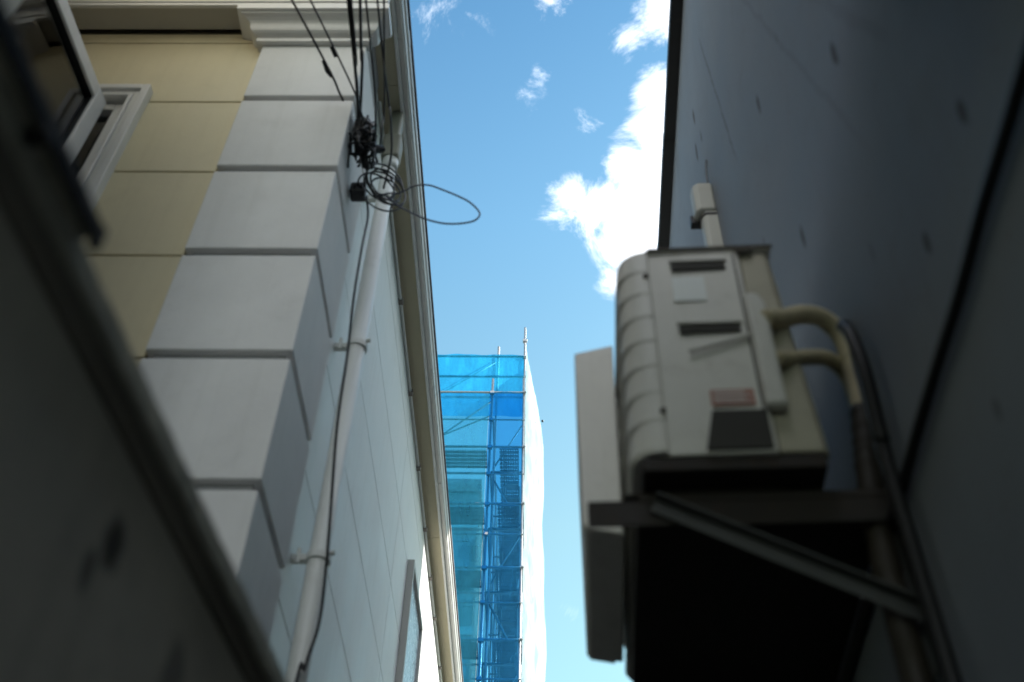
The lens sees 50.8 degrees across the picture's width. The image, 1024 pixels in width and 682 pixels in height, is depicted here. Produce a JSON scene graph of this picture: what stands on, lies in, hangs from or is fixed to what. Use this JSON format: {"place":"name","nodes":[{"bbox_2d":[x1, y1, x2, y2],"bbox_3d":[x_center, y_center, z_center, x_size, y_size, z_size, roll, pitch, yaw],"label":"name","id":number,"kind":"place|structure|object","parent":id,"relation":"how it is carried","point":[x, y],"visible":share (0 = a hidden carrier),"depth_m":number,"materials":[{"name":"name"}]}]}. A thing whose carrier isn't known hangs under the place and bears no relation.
{"place":"outdoors","nodes":[
{"label":"outdoors","id":0,"kind":"place"},
{"bbox_2d":[447,479,487,681],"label":"apartment building","id":1,"kind":"structure","parent":0,"point":[468,550],"depth_m":25.97,"materials":[{"name":"metal"}]},
{"bbox_2d":[452,539,473,589],"bbox_3d":[-1.689,5.257,25.504,1.500,1.400,0.048,0,-47,1],"label":"window","id":2,"kind":"structure","parent":1,"relation":"in","point":[462,548],"depth_m":25.68,"materials":[{"name":"glass"}]},
{"bbox_2d":[462,649,466,681],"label":"window","id":3,"kind":"structure","parent":1,"relation":"in","point":[463,660],"depth_m":23.47,"materials":[{"name":"glass"}]},
{"bbox_2d":[409,0,669,681],"label":"sky","id":4,"kind":"structure","parent":0,"point":[545,116],"materials":[{"name":"blue"}]},
{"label":"ground","id":5,"kind":"structure","parent":0,"visible":0},
{"bbox_2d":[0,0,286,681],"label":"wall","id":6,"kind":"structure","parent":5,"relation":"on","point":[116,564],"depth_m":0.89,"materials":[{"name":"black paint"}]},
{"bbox_2d":[11,0,462,681],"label":"house","id":7,"kind":"structure","parent":5,"relation":"on","point":[207,142],"depth_m":3.79,"materials":[{"name":"white paint"}]},
{"bbox_2d":[11,0,152,206],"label":"window","id":8,"kind":"structure","parent":7,"relation":"in","point":[97,122],"depth_m":3.74,"materials":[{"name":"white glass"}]},
{"bbox_2d":[291,0,343,101],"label":"overhead cable","id":9,"kind":"object","parent":7,"relation":"attached to","point":[327,69],"visible":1,"depth_m":3.87,"materials":[{"name":"black rubber"}]},
{"bbox_2d":[295,195,368,681],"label":"drop cable","id":10,"kind":"object","parent":7,"relation":"attached to","point":[302,666],"visible":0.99,"depth_m":3.13,"materials":[{"name":"black rubber"}]},
{"bbox_2d":[349,182,366,201],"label":"terminal block","id":11,"kind":"structure","parent":7,"relation":"attached to","point":[357,190],"depth_m":3.87,"materials":[{"name":"black plastic"}]},
{"bbox_2d":[347,115,384,170],"bbox_3d":[-0.531,-0.734,3.936,0.132,0.289,0.152,0,-47,1],"label":"cable tangle","id":12,"kind":"object","parent":7,"relation":"attached to","point":[364,146],"visible":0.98,"depth_m":3.90,"materials":[{"name":"black rubber"}]},
{"bbox_2d":[310,0,363,140],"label":"overhead cable","id":13,"kind":"object","parent":12,"relation":"attached to","point":[333,51],"visible":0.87,"depth_m":3.84,"materials":[{"name":"black rubber"}]},
{"bbox_2d":[346,0,358,114],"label":"overhead cable","id":14,"kind":"object","parent":12,"relation":"attached to","point":[350,24],"visible":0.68,"depth_m":3.82,"materials":[{"name":"black rubber"}]},
{"bbox_2d":[350,0,359,125],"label":"overhead cable","id":15,"kind":"object","parent":12,"relation":"attached to","point":[355,60],"visible":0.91,"depth_m":3.86,"materials":[{"name":"black rubber"}]},
{"bbox_2d":[358,0,363,133],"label":"overhead cable","id":16,"kind":"object","parent":12,"relation":"attached to","point":[361,52],"visible":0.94,"depth_m":3.85,"materials":[{"name":"black rubber"}]},
{"bbox_2d":[365,0,376,141],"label":"overhead cable","id":17,"kind":"object","parent":12,"relation":"attached to","point":[371,53],"visible":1,"depth_m":3.88,"materials":[{"name":"black rubber"}]},
{"bbox_2d":[378,0,385,153],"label":"overhead cable","id":18,"kind":"object","parent":12,"relation":"attached to","point":[383,71],"visible":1,"depth_m":3.93,"materials":[{"name":"black rubber"}]},
{"bbox_2d":[357,163,405,211],"bbox_3d":[-0.474,-0.561,3.957,0.189,0.263,0.039,23,-50,-19],"label":"cable coil","id":19,"kind":"object","parent":7,"relation":"hanging from","point":[375,192],"visible":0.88,"depth_m":3.95,"materials":[{"name":"black rubber"}]},
{"bbox_2d":[376,0,392,188],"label":"overhead cable","id":20,"kind":"object","parent":19,"relation":"attached to","point":[386,86],"visible":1,"depth_m":3.98,"materials":[{"name":"black rubber"}]},
{"bbox_2d":[376,184,480,224],"bbox_3d":[-0.308,-0.487,3.761,0.405,0.309,0.065,-9,-48,10],"label":"cable loop","id":21,"kind":"object","parent":19,"relation":"attached to","point":[399,206],"visible":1,"depth_m":3.73,"materials":[{"name":"black rubber"}]},
{"bbox_2d":[395,559,422,681],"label":"window","id":22,"kind":"structure","parent":7,"relation":"in","point":[411,632],"depth_m":5.97,"materials":[{"name":"grey glass"}]},
{"bbox_2d":[438,327,526,681],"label":"scaffold","id":23,"kind":"object","parent":5,"relation":"on","point":[506,583],"visible":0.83,"depth_m":25.64,"materials":[{"name":"metal"}]},
{"bbox_2d":[521,350,545,681],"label":"safety net","id":24,"kind":"object","parent":23,"relation":"attached to","point":[533,644],"visible":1,"depth_m":24.99,"materials":[{"name":"white fabric"}]},
{"bbox_2d":[657,0,1023,681],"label":"building","id":25,"kind":"structure","parent":5,"relation":"on","point":[843,148],"depth_m":1.70,"materials":[{"name":"black paint"}]},
{"bbox_2d":[690,160,723,246],"bbox_3d":[0.645,0.025,3.231,0.085,1.900,0.082,-1,-47,3],"label":"duct cover","id":26,"kind":"object","parent":25,"relation":"attached to","point":[704,218],"visible":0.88,"depth_m":3.69,"materials":[{"name":"beige plastic"}]},
{"bbox_2d":[588,478,940,681],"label":"wall bracket","id":27,"kind":"object","parent":25,"relation":"attached to","point":[774,586],"depth_m":1.91,"materials":[{"name":"metal"}]},
{"bbox_2d":[574,244,829,681],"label":"air conditioner","id":28,"kind":"object","parent":27,"relation":"on","point":[704,392],"visible":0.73,"depth_m":1.95,"materials":[{"name":"white metal"}]},
{"bbox_2d":[760,305,861,405],"bbox_3d":[0.526,0.845,1.088,0.219,2.649,0.073,29,-52,-23],"label":"insulated pipe","id":29,"kind":"object","parent":25,"relation":"attached to","point":[825,320],"visible":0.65,"depth_m":2.00,"materials":[{"name":"beige plastic"}]},
{"bbox_2d":[848,402,934,681],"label":"taped pipe run","id":30,"kind":"object","parent":29,"relation":"attached to","point":[910,656],"visible":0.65,"depth_m":1.68,"materials":[{"name":"grey plastic"}]},
{"bbox_2d":[776,349,850,406],"bbox_3d":[0.533,0.891,1.076,0.240,2.569,0.049,33,-54,-26],"label":"insulated pipe","id":31,"kind":"object","parent":25,"relation":"attached to","point":[830,360],"visible":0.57,"depth_m":1.96,"materials":[{"name":"beige plastic"}]},
{"bbox_2d":[836,319,962,681],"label":"drain hose","id":32,"kind":"object","parent":25,"relation":"attached to","point":[938,632],"visible":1,"depth_m":1.60,"materials":[{"name":"beige plastic"}]},
{"bbox_2d":[839,40,1023,681],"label":"cable","id":33,"kind":"object","parent":25,"relation":"attached to","point":[1000,147],"visible":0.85,"depth_m":1.39,"materials":[{"name":"black rubber"}]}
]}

